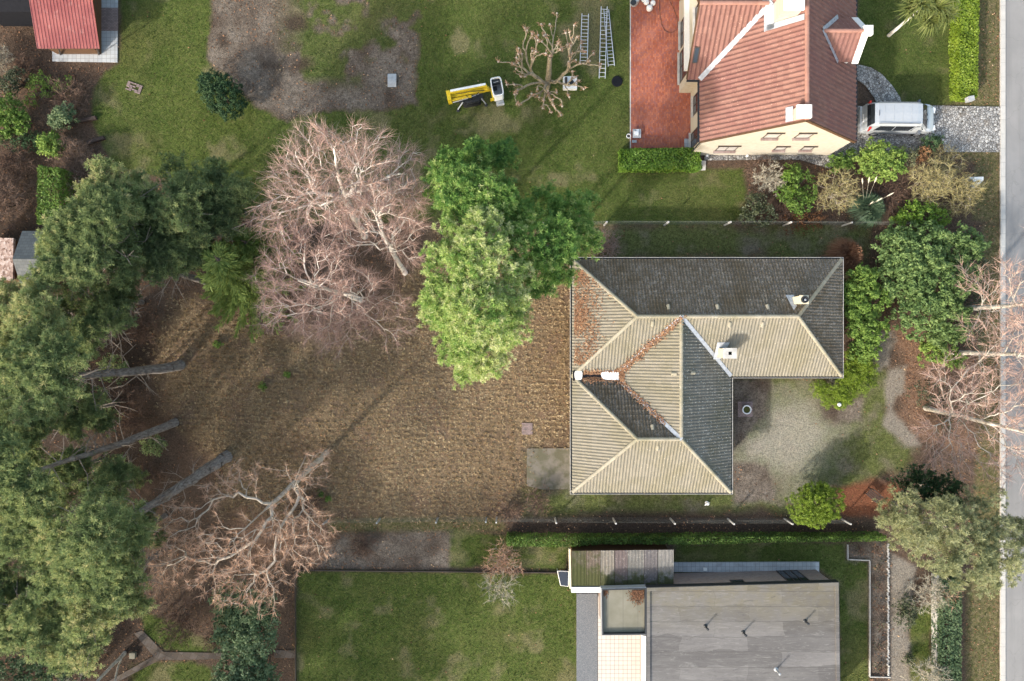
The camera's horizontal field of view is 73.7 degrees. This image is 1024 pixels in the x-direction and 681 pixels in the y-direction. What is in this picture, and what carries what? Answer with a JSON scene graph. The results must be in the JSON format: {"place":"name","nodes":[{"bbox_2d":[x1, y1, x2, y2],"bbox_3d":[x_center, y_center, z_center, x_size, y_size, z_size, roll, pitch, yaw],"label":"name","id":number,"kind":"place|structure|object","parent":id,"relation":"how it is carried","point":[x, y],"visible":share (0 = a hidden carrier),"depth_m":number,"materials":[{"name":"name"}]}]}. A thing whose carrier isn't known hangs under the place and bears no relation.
{"place":"outdoors","nodes":[
{"label":"outdoors","id":0,"kind":"place"},
{"bbox_2d":[109,630,223,680],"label":"paved path","id":1,"kind":"structure","parent":0,"point":[145,639],"depth_m":47.98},
{"bbox_2d":[140,227,569,532],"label":"dry field","id":2,"kind":"structure","parent":0,"point":[518,447],"depth_m":48.03,"materials":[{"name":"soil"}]},
{"bbox_2d":[0,303,185,430],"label":"pine tree","id":3,"kind":"object","parent":2,"relation":"on","point":[19,377],"visible":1,"depth_m":34.08,"materials":[{"name":"green plant"}]},
{"bbox_2d":[25,450,232,611],"bbox_3d":[-21.480,10.450,40.094,6.942,16.334,6.377,0,90,0],"label":"pine tree","id":4,"kind":"object","parent":2,"relation":"on","point":[108,534],"visible":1,"depth_m":33.83,"materials":[{"name":"green plant"}]},
{"bbox_2d":[143,447,343,619],"bbox_3d":[-16.886,11.715,42.308,13.072,11.706,10.346,0,90,0],"label":"bare tree","id":5,"kind":"object","parent":2,"relation":"on","point":[293,485],"visible":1,"depth_m":40.29,"materials":[{"name":"brown wood"}]},
{"bbox_2d":[412,201,541,389],"bbox_3d":[-2.119,-2.472,40.798,7.244,14.635,9.654,-25,90,0],"label":"broadleaf tree","id":6,"kind":"object","parent":2,"relation":"on","point":[469,341],"visible":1,"depth_m":35.07,"materials":[{"name":"green plant"}]},
{"bbox_2d":[500,179,606,299],"bbox_3d":[2.274,-5.723,41.585,6.598,13.038,7.033,0,90,0],"label":"broadleaf tree","id":7,"kind":"object","parent":2,"relation":"on","point":[546,259],"visible":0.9,"depth_m":37.34,"materials":[{"name":"green plant"}]},
{"bbox_2d":[0,0,893,680],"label":"bare soil","id":8,"kind":"structure","parent":0,"point":[264,54],"depth_m":48.03,"materials":[{"name":"soil"}]},
{"bbox_2d":[0,238,18,282],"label":"pebble roofed outbuilding","id":9,"kind":"structure","parent":8,"relation":"on","point":[8,246],"depth_m":45.80,"materials":[{"name":"beige gravel"}]},
{"bbox_2d":[0,559,65,666],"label":"pine tree","id":10,"kind":"object","parent":8,"relation":"on","point":[31,628],"visible":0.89,"depth_m":35.99,"materials":[{"name":"green plant"}]},
{"bbox_2d":[0,390,69,469],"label":"pine tree","id":11,"kind":"object","parent":8,"relation":"on","point":[40,429],"visible":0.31,"depth_m":37.30,"materials":[{"name":"green plant"}]},
{"bbox_2d":[0,272,74,360],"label":"pine tree","id":12,"kind":"object","parent":8,"relation":"on","point":[27,293],"visible":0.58,"depth_m":35.76,"materials":[{"name":"green plant"}]},
{"bbox_2d":[0,478,77,576],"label":"pine tree","id":13,"kind":"object","parent":8,"relation":"on","point":[14,542],"visible":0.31,"depth_m":35.03,"materials":[{"name":"green plant"}]},
{"bbox_2d":[12,231,68,289],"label":"slate shed","id":14,"kind":"structure","parent":8,"relation":"on","point":[22,258],"depth_m":45.23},
{"bbox_2d":[0,646,96,680],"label":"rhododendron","id":15,"kind":"object","parent":8,"relation":"on","point":[13,665],"visible":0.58,"depth_m":46.31,"materials":[{"name":"green plant"}]},
{"bbox_2d":[27,439,116,519],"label":"pine tree","id":16,"kind":"object","parent":8,"relation":"on","point":[68,473],"visible":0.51,"depth_m":39.33,"materials":[{"name":"green plant"}]},
{"bbox_2d":[46,280,137,366],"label":"pine tree","id":17,"kind":"object","parent":8,"relation":"on","point":[91,317],"visible":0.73,"depth_m":38.40,"materials":[{"name":"green plant"}]},
{"bbox_2d":[53,378,137,443],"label":"pine tree","id":18,"kind":"object","parent":8,"relation":"on","point":[88,415],"visible":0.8,"depth_m":40.13,"materials":[{"name":"green plant"}]},
{"bbox_2d":[42,587,149,677],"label":"pine tree","id":19,"kind":"object","parent":8,"relation":"on","point":[73,650],"visible":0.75,"depth_m":36.50,"materials":[{"name":"green plant"}]},
{"bbox_2d":[0,0,988,680],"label":"soil ground","id":20,"kind":"structure","parent":0,"point":[186,450],"depth_m":48.03,"materials":[{"name":"brown soil"}]},
{"bbox_2d":[0,90,32,139],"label":"shrub","id":21,"kind":"object","parent":20,"relation":"on","point":[14,116],"visible":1,"depth_m":46.32,"materials":[{"name":"green plant"}]},
{"bbox_2d":[0,0,32,25],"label":"dark shed","id":22,"kind":"structure","parent":20,"relation":"on","point":[15,12],"depth_m":46.15,"materials":[{"name":"stone"}]},
{"bbox_2d":[0,171,35,235],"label":"bare shrub","id":23,"kind":"object","parent":20,"relation":"on","point":[5,193],"visible":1,"depth_m":46.79,"materials":[{"name":"brown plant"}]},
{"bbox_2d":[0,136,36,186],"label":"bare shrub","id":24,"kind":"object","parent":20,"relation":"on","point":[7,166],"visible":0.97,"depth_m":47.06,"materials":[{"name":"brown plant"}]},
{"bbox_2d":[22,70,72,107],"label":"shrub","id":25,"kind":"object","parent":20,"relation":"on","point":[43,82],"visible":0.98,"depth_m":47.43,"materials":[{"name":"green plant"}]},
{"bbox_2d":[35,130,66,159],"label":"shrub","id":26,"kind":"object","parent":20,"relation":"on","point":[43,141],"visible":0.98,"depth_m":46.68,"materials":[{"name":"green plant"}]},
{"bbox_2d":[35,165,82,224],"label":"hedge","id":27,"kind":"object","parent":20,"relation":"on","point":[45,194],"visible":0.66,"depth_m":45.51,"materials":[{"name":"green plant"}]},
{"bbox_2d":[46,100,79,133],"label":"shrub","id":28,"kind":"object","parent":20,"relation":"on","point":[57,118],"visible":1,"depth_m":46.61,"materials":[{"name":"green plant"}]},
{"bbox_2d":[42,75,89,114],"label":"bare shrub","id":29,"kind":"object","parent":20,"relation":"on","point":[63,94],"visible":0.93,"depth_m":47.37,"materials":[{"name":"brown plant"}]},
{"bbox_2d":[46,134,98,183],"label":"bare shrub","id":30,"kind":"object","parent":20,"relation":"on","point":[73,160],"visible":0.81,"depth_m":47.09,"materials":[{"name":"brown plant"}]},
{"bbox_2d":[27,213,117,299],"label":"pine tree","id":31,"kind":"object","parent":20,"relation":"on","point":[48,270],"visible":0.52,"depth_m":35.85,"materials":[{"name":"green plant"}]},
{"bbox_2d":[52,0,117,62],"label":"concrete slab","id":32,"kind":"structure","parent":20,"relation":"on","point":[109,46],"depth_m":47.95,"materials":[{"name":"white concrete"}]},
{"bbox_2d":[29,0,100,54],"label":"red shed","id":33,"kind":"structure","parent":32,"relation":"on","point":[60,27],"depth_m":45.46,"materials":[{"name":"metal"}]},
{"bbox_2d":[0,418,178,539],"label":"pine tree","id":34,"kind":"object","parent":20,"relation":"on","point":[18,496],"visible":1,"depth_m":33.38,"materials":[{"name":"green plant"}]},
{"bbox_2d":[76,445,152,514],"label":"pine tree","id":35,"kind":"object","parent":20,"relation":"on","point":[113,473],"visible":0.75,"depth_m":39.97,"materials":[{"name":"green plant"}]},
{"bbox_2d":[69,154,160,251],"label":"pine tree","id":36,"kind":"object","parent":20,"relation":"on","point":[126,199],"visible":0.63,"depth_m":37.20,"materials":[{"name":"green plant"}]},
{"bbox_2d":[90,270,145,330],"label":"pine tree","id":37,"kind":"object","parent":20,"relation":"on","point":[115,293],"visible":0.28,"depth_m":41.16,"materials":[{"name":"green plant"}]},
{"bbox_2d":[63,546,174,631],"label":"pine tree","id":38,"kind":"object","parent":20,"relation":"on","point":[141,603],"visible":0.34,"depth_m":36.90,"materials":[{"name":"green plant"}]},
{"bbox_2d":[33,182,207,304],"bbox_3d":[-22.680,-5.407,41.672,5.488,12.981,6.441,0,90,0],"label":"pine tree","id":39,"kind":"object","parent":20,"relation":"on","point":[69,228],"visible":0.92,"depth_m":36.13,"materials":[{"name":"green plant"}]},
{"bbox_2d":[118,500,169,567],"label":"pine tree","id":40,"kind":"object","parent":20,"relation":"on","point":[154,519],"visible":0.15,"depth_m":41.03,"materials":[{"name":"green plant"}]},
{"bbox_2d":[116,208,193,294],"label":"pine tree","id":41,"kind":"object","parent":20,"relation":"on","point":[152,265],"visible":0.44,"depth_m":38.80,"materials":[{"name":"green plant"}]},
{"bbox_2d":[141,216,214,281],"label":"pine tree","id":42,"kind":"object","parent":20,"relation":"on","point":[182,263],"visible":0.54,"depth_m":39.36,"materials":[{"name":"green plant"}]},
{"bbox_2d":[127,150,229,249],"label":"pine tree","id":43,"kind":"object","parent":20,"relation":"on","point":[180,193],"visible":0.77,"depth_m":38.25,"materials":[{"name":"green plant"}]},
{"bbox_2d":[155,587,209,650],"bbox_3d":[-22.838,19.110,46.920,4.228,2.288,4.674,0,90,0],"label":"bare shrub","id":44,"kind":"object","parent":20,"relation":"on","point":[179,614],"visible":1,"depth_m":46.89,"materials":[{"name":"brown plant"}]},
{"bbox_2d":[187,189,247,267],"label":"pine tree","id":45,"kind":"object","parent":20,"relation":"on","point":[230,227],"visible":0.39,"depth_m":40.09,"materials":[{"name":"green plant"}]},
{"bbox_2d":[189,156,264,236],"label":"pine tree","id":46,"kind":"object","parent":20,"relation":"on","point":[233,188],"visible":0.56,"depth_m":40.07,"materials":[{"name":"green plant"}]},
{"bbox_2d":[207,577,280,672],"bbox_3d":[-17.255,18.343,45.225,4.802,5.589,6.253,0,90,0],"label":"holly","id":47,"kind":"object","parent":20,"relation":"on","point":[242,625],"visible":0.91,"depth_m":43.41,"materials":[{"name":"green plant"}]},
{"bbox_2d":[210,648,282,680],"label":"holly","id":48,"kind":"object","parent":20,"relation":"on","point":[265,672],"visible":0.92,"depth_m":43.70,"materials":[{"name":"green plant"}]},
{"bbox_2d":[195,237,305,342],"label":"spruce tree","id":49,"kind":"object","parent":20,"relation":"on","point":[225,267],"visible":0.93,"depth_m":42.62,"materials":[{"name":"green plant"}]},
{"bbox_2d":[230,221,302,278],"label":"spruce tree","id":50,"kind":"object","parent":20,"relation":"on","point":[247,245],"visible":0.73,"depth_m":43.05,"materials":[{"name":"green plant"}]},
{"bbox_2d":[240,210,422,361],"bbox_3d":[-10.557,-2.696,42.070,10.984,12.097,8.912,22,90,0],"label":"birch tree","id":51,"kind":"object","parent":20,"relation":"on","point":[333,292],"visible":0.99,"depth_m":39.89,"materials":[{"name":"plant"}]},
{"bbox_2d":[236,104,429,247],"bbox_3d":[-10.200,-9.033,41.160,12.108,13.938,8.202,0,90,0],"label":"birch tree","id":52,"kind":"object","parent":20,"relation":"on","point":[323,195],"visible":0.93,"depth_m":37.60,"materials":[{"name":"plant"}]},
{"bbox_2d":[318,161,438,280],"bbox_3d":[-7.100,-6.378,41.627,7.914,13.029,6.442,-31,90,0],"label":"birch tree","id":53,"kind":"object","parent":20,"relation":"on","point":[381,232],"visible":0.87,"depth_m":38.92,"materials":[{"name":"plant"}]},
{"bbox_2d":[0,0,999,680],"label":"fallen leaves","id":54,"kind":"object","parent":20,"relation":"on","point":[480,386],"visible":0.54,"depth_m":47.98,"materials":[{"name":"brown plant"}]},
{"bbox_2d":[576,593,597,680],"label":"gravel strip","id":55,"kind":"object","parent":20,"relation":"on","point":[586,636],"visible":1,"depth_m":47.98,"materials":[{"name":"grey gravel"}]},
{"bbox_2d":[568,544,673,592],"bbox_3d":[7.315,15.420,46.835,7.052,2.530,2.970,0,90,0],"label":"lean to shed","id":56,"kind":"object","parent":20,"relation":"on","point":[593,568],"visible":0.91,"depth_m":45.76,"materials":[{"name":"brown wood"}]},
{"bbox_2d":[617,147,702,173],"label":"hedge","id":57,"kind":"object","parent":20,"relation":"on","point":[651,153],"visible":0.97,"depth_m":47.11,"materials":[{"name":"green plant"}]},
{"bbox_2d":[329,0,999,680],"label":"grass verge","id":58,"kind":"object","parent":20,"relation":"on","point":[989,64],"depth_m":48.04,"materials":[{"name":"plant"}]},
{"bbox_2d":[948,0,980,101],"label":"hedge","id":59,"kind":"object","parent":58,"relation":"on","point":[968,68],"visible":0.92,"depth_m":47.02,"materials":[{"name":"green plant"}]},
{"bbox_2d":[506,531,886,547],"bbox_3d":[12.642,13.771,47.321,26.100,1.500,0.899,0,90,0],"label":"hedge","id":60,"kind":"object","parent":20,"relation":"on","point":[754,538],"visible":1,"depth_m":46.88,"materials":[{"name":"green plant"}]},
{"bbox_2d":[570,257,843,493],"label":"hipped house","id":61,"kind":"structure","parent":20,"relation":"on","point":[764,317],"depth_m":44.09,"materials":[{"name":"tile"}]},
{"bbox_2d":[574,270,614,364],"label":"roof leaves","id":62,"kind":"object","parent":61,"relation":"on","point":[580,318],"visible":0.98,"depth_m":44.60,"materials":[{"name":"brown plant"}]},
{"bbox_2d":[582,315,686,424],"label":"roof leaves","id":63,"kind":"object","parent":61,"relation":"on","point":[621,377],"visible":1,"depth_m":44.20,"materials":[{"name":"brown plant"}]},
{"bbox_2d":[598,569,839,680],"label":"flat house","id":64,"kind":"structure","parent":20,"relation":"on","point":[780,625],"depth_m":45.03,"materials":[{"name":"concrete"}]},
{"bbox_2d":[524,222,915,514],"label":"moss yard","id":65,"kind":"structure","parent":20,"relation":"on","point":[782,436],"depth_m":48.03,"materials":[{"name":"plant"}]},
{"bbox_2d":[785,479,845,529],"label":"round shrub","id":66,"kind":"object","parent":65,"relation":"on","point":[824,512],"visible":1,"depth_m":45.80,"materials":[{"name":"green plant"}]},
{"bbox_2d":[808,348,879,411],"bbox_3d":[23.053,2.716,46.974,5.076,2.114,3.555,-40,90,0],"label":"conifer shrub","id":67,"kind":"object","parent":65,"relation":"on","point":[858,372],"visible":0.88,"depth_m":46.73,"materials":[{"name":"green plant"}]},
{"bbox_2d":[736,191,778,229],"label":"shrub","id":68,"kind":"object","parent":20,"relation":"on","point":[748,215],"visible":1,"depth_m":46.99,"materials":[{"name":"green plant"}]},
{"bbox_2d":[677,0,872,156],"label":"house","id":69,"kind":"structure","parent":20,"relation":"on","point":[766,77],"depth_m":42.50,"materials":[{"name":"red tile"}]},
{"bbox_2d":[773,162,818,218],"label":"shrub","id":70,"kind":"object","parent":20,"relation":"on","point":[805,197],"visible":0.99,"depth_m":46.84,"materials":[{"name":"green plant"}]},
{"bbox_2d":[810,167,861,214],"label":"bare shrub","id":71,"kind":"object","parent":20,"relation":"on","point":[836,191],"visible":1,"depth_m":46.81,"materials":[{"name":"beige plant"}]},
{"bbox_2d":[821,235,864,274],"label":"ornamental grass","id":72,"kind":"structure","parent":20,"relation":"on","point":[851,253],"depth_m":46.63,"materials":[{"name":"brown plant"}]},
{"bbox_2d":[844,261,891,364],"bbox_3d":[23.555,-1.888,46.350,3.633,3.351,7.098,0,90,0],"label":"laurel","id":73,"kind":"object","parent":20,"relation":"on","point":[858,313],"visible":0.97,"depth_m":45.55,"materials":[{"name":"green plant"}]},
{"bbox_2d":[846,177,893,230],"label":"pampas grass","id":74,"kind":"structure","parent":20,"relation":"on","point":[870,207],"depth_m":47.16,"materials":[{"name":"green plant"}]},
{"bbox_2d":[850,135,908,183],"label":"shrub","id":75,"kind":"object","parent":20,"relation":"on","point":[883,158],"visible":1,"depth_m":46.47,"materials":[{"name":"green plant"}]},
{"bbox_2d":[888,199,952,233],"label":"shrub","id":76,"kind":"object","parent":20,"relation":"on","point":[917,215],"visible":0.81,"depth_m":46.65,"materials":[{"name":"green plant"}]},
{"bbox_2d":[886,462,972,517],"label":"conifer tree","id":77,"kind":"object","parent":20,"relation":"on","point":[935,483],"visible":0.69,"depth_m":43.43,"materials":[{"name":"green plant"}]},
{"bbox_2d":[868,219,991,353],"bbox_3d":[28.303,-3.663,46.045,8.354,3.957,9.219,0,90,0],"label":"rhododendron","id":78,"kind":"object","parent":20,"relation":"on","point":[913,265],"visible":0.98,"depth_m":45.20,"materials":[{"name":"green plant"}]},
{"bbox_2d":[907,155,963,209],"bbox_3d":[28.888,-10.849,46.712,4.132,2.698,3.892,-44,90,0],"label":"bare shrub","id":79,"kind":"object","parent":20,"relation":"on","point":[935,182],"visible":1,"depth_m":46.65,"materials":[{"name":"beige plant"}]},
{"bbox_2d":[930,575,962,680],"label":"hedge","id":80,"kind":"object","parent":20,"relation":"on","point":[954,649],"visible":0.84,"depth_m":46.96,"materials":[{"name":"green plant"}]},
{"bbox_2d":[873,483,1023,600],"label":"pine tree","id":81,"kind":"object","parent":20,"relation":"on","point":[916,524],"visible":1,"depth_m":40.64,"materials":[{"name":"green plant"}]},
{"bbox_2d":[939,171,989,218],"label":"bare shrub","id":82,"kind":"object","parent":20,"relation":"on","point":[960,191],"visible":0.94,"depth_m":46.72,"materials":[{"name":"beige plant"}]},
{"bbox_2d":[951,257,990,349],"bbox_3d":[31.577,-2.759,47.054,2.930,1.956,6.815,0,90,0],"label":"shrub","id":83,"kind":"object","parent":20,"relation":"on","point":[980,301],"visible":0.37,"depth_m":46.89,"materials":[{"name":"brown plant"}]},
{"bbox_2d":[936,307,1023,417],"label":"birch tree","id":84,"kind":"object","parent":20,"relation":"on","point":[1005,353],"visible":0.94,"depth_m":41.69,"materials":[{"name":"pink plant"}]},
{"bbox_2d":[949,227,1023,348],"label":"birch tree","id":85,"kind":"object","parent":20,"relation":"on","point":[982,306],"visible":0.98,"depth_m":42.72,"materials":[{"name":"pink plant"}]},
{"bbox_2d":[92,0,999,680],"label":"lawn","id":86,"kind":"structure","parent":0,"point":[402,654],"depth_m":48.03,"materials":[{"name":"plant"}]},
{"bbox_2d":[196,67,247,121],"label":"yew shrub","id":87,"kind":"object","parent":86,"relation":"on","point":[219,88],"visible":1,"depth_m":46.19,"materials":[{"name":"green plant"}]},
{"bbox_2d":[446,76,503,111],"bbox_3d":[-2.515,-16.915,47.225,3.880,1.550,1.700,-11,90,0],"label":"boom lift","id":88,"kind":"object","parent":86,"relation":"on","point":[469,96],"visible":1,"depth_m":46.95,"materials":[{"name":"metal"}]},
{"bbox_2d":[480,538,523,582],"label":"bare shrub","id":89,"kind":"object","parent":86,"relation":"on","point":[504,559],"visible":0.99,"depth_m":47.19,"materials":[{"name":"brown plant"}]},
{"bbox_2d":[496,12,601,116],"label":"pollarded tree","id":90,"kind":"object","parent":86,"relation":"on","point":[547,82],"visible":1,"depth_m":44.69,"materials":[{"name":"brown plant"}]},
{"bbox_2d":[887,0,961,38],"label":"palm tree","id":91,"kind":"object","parent":86,"relation":"on","point":[945,9],"visible":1,"depth_m":43.76,"materials":[{"name":"green plant"}]},
{"bbox_2d":[527,448,569,489],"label":"patio","id":92,"kind":"structure","parent":0,"point":[551,470],"depth_m":47.99,"materials":[{"name":"grey concrete"}]},
{"bbox_2d":[232,252,978,570],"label":"leaf litter ground","id":93,"kind":"structure","parent":0,"point":[238,523],"depth_m":48.03,"materials":[{"name":"brown plant"}]},
{"bbox_2d":[905,376,975,437],"bbox_3d":[30.081,4.441,47.361,3.548,1.340,5.059,-36,90,0],"label":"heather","id":94,"kind":"object","parent":93,"relation":"on","point":[929,397],"visible":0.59,"depth_m":47.19,"materials":[{"name":"brown plant"}]},
{"bbox_2d":[917,339,968,370],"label":"shrub","id":95,"kind":"object","parent":93,"relation":"on","point":[925,347],"visible":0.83,"depth_m":46.91,"materials":[{"name":"green plant"}]},
{"bbox_2d":[907,348,1023,496],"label":"birch tree","id":96,"kind":"object","parent":93,"relation":"on","point":[957,414],"visible":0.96,"depth_m":43.28,"materials":[{"name":"brown plant"}]},
{"bbox_2d":[598,596,639,680],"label":"tiled terrace","id":97,"kind":"structure","parent":0,"point":[618,657],"depth_m":47.95,"materials":[{"name":"tile"}]},
{"bbox_2d":[631,0,690,147],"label":"terrace","id":98,"kind":"structure","parent":0,"point":[660,111],"depth_m":47.97,"materials":[{"name":"brick"}]},
{"bbox_2d":[674,562,818,571],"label":"house path","id":99,"kind":"structure","parent":0,"point":[725,566],"depth_m":47.98,"materials":[{"name":"concrete"}]},
{"bbox_2d":[704,105,999,167],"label":"driveway","id":100,"kind":"structure","parent":0,"point":[970,128],"depth_m":47.97,"materials":[{"name":"grey gravel"}]},
{"bbox_2d":[858,99,935,135],"bbox_3d":[26.695,-15.321,46.938,5.150,2.054,2.400,1,90,0],"label":"parked van","id":101,"kind":"object","parent":100,"relation":"on","point":[911,118],"visible":1,"depth_m":46.19,"materials":[{"name":"silver metal"}]},
{"bbox_2d":[836,478,905,516],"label":"needle litter ground","id":102,"kind":"structure","parent":0,"point":[858,497],"depth_m":48.04,"materials":[{"name":"brown plant"}]},
{"bbox_2d":[857,65,900,101],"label":"garden path","id":103,"kind":"structure","parent":0,"point":[879,86],"depth_m":47.96,"materials":[{"name":"grey gravel"}]},
{"bbox_2d":[874,329,920,680],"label":"sand path","id":104,"kind":"structure","parent":0,"point":[903,571],"depth_m":48.04,"materials":[{"name":"beige sand"}]},
{"bbox_2d":[1006,0,1023,680],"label":"road","id":105,"kind":"structure","parent":0,"point":[1014,246],"depth_m":48.00,"materials":[{"name":"grey asphalt"}]},
{"bbox_2d":[1000,0,1005,680],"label":"kerb","id":106,"kind":"structure","parent":105,"relation":"on","point":[1003,252],"depth_m":47.92,"materials":[{"name":"concrete"}]},
{"label":"ground","id":107,"kind":"structure","parent":0,"visible":0},
{"bbox_2d":[419,134,539,232],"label":"broadleaf tree","id":108,"kind":"object","parent":107,"relation":"on","point":[456,171],"visible":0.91,"depth_m":35.70,"materials":[{"name":"green plant"}]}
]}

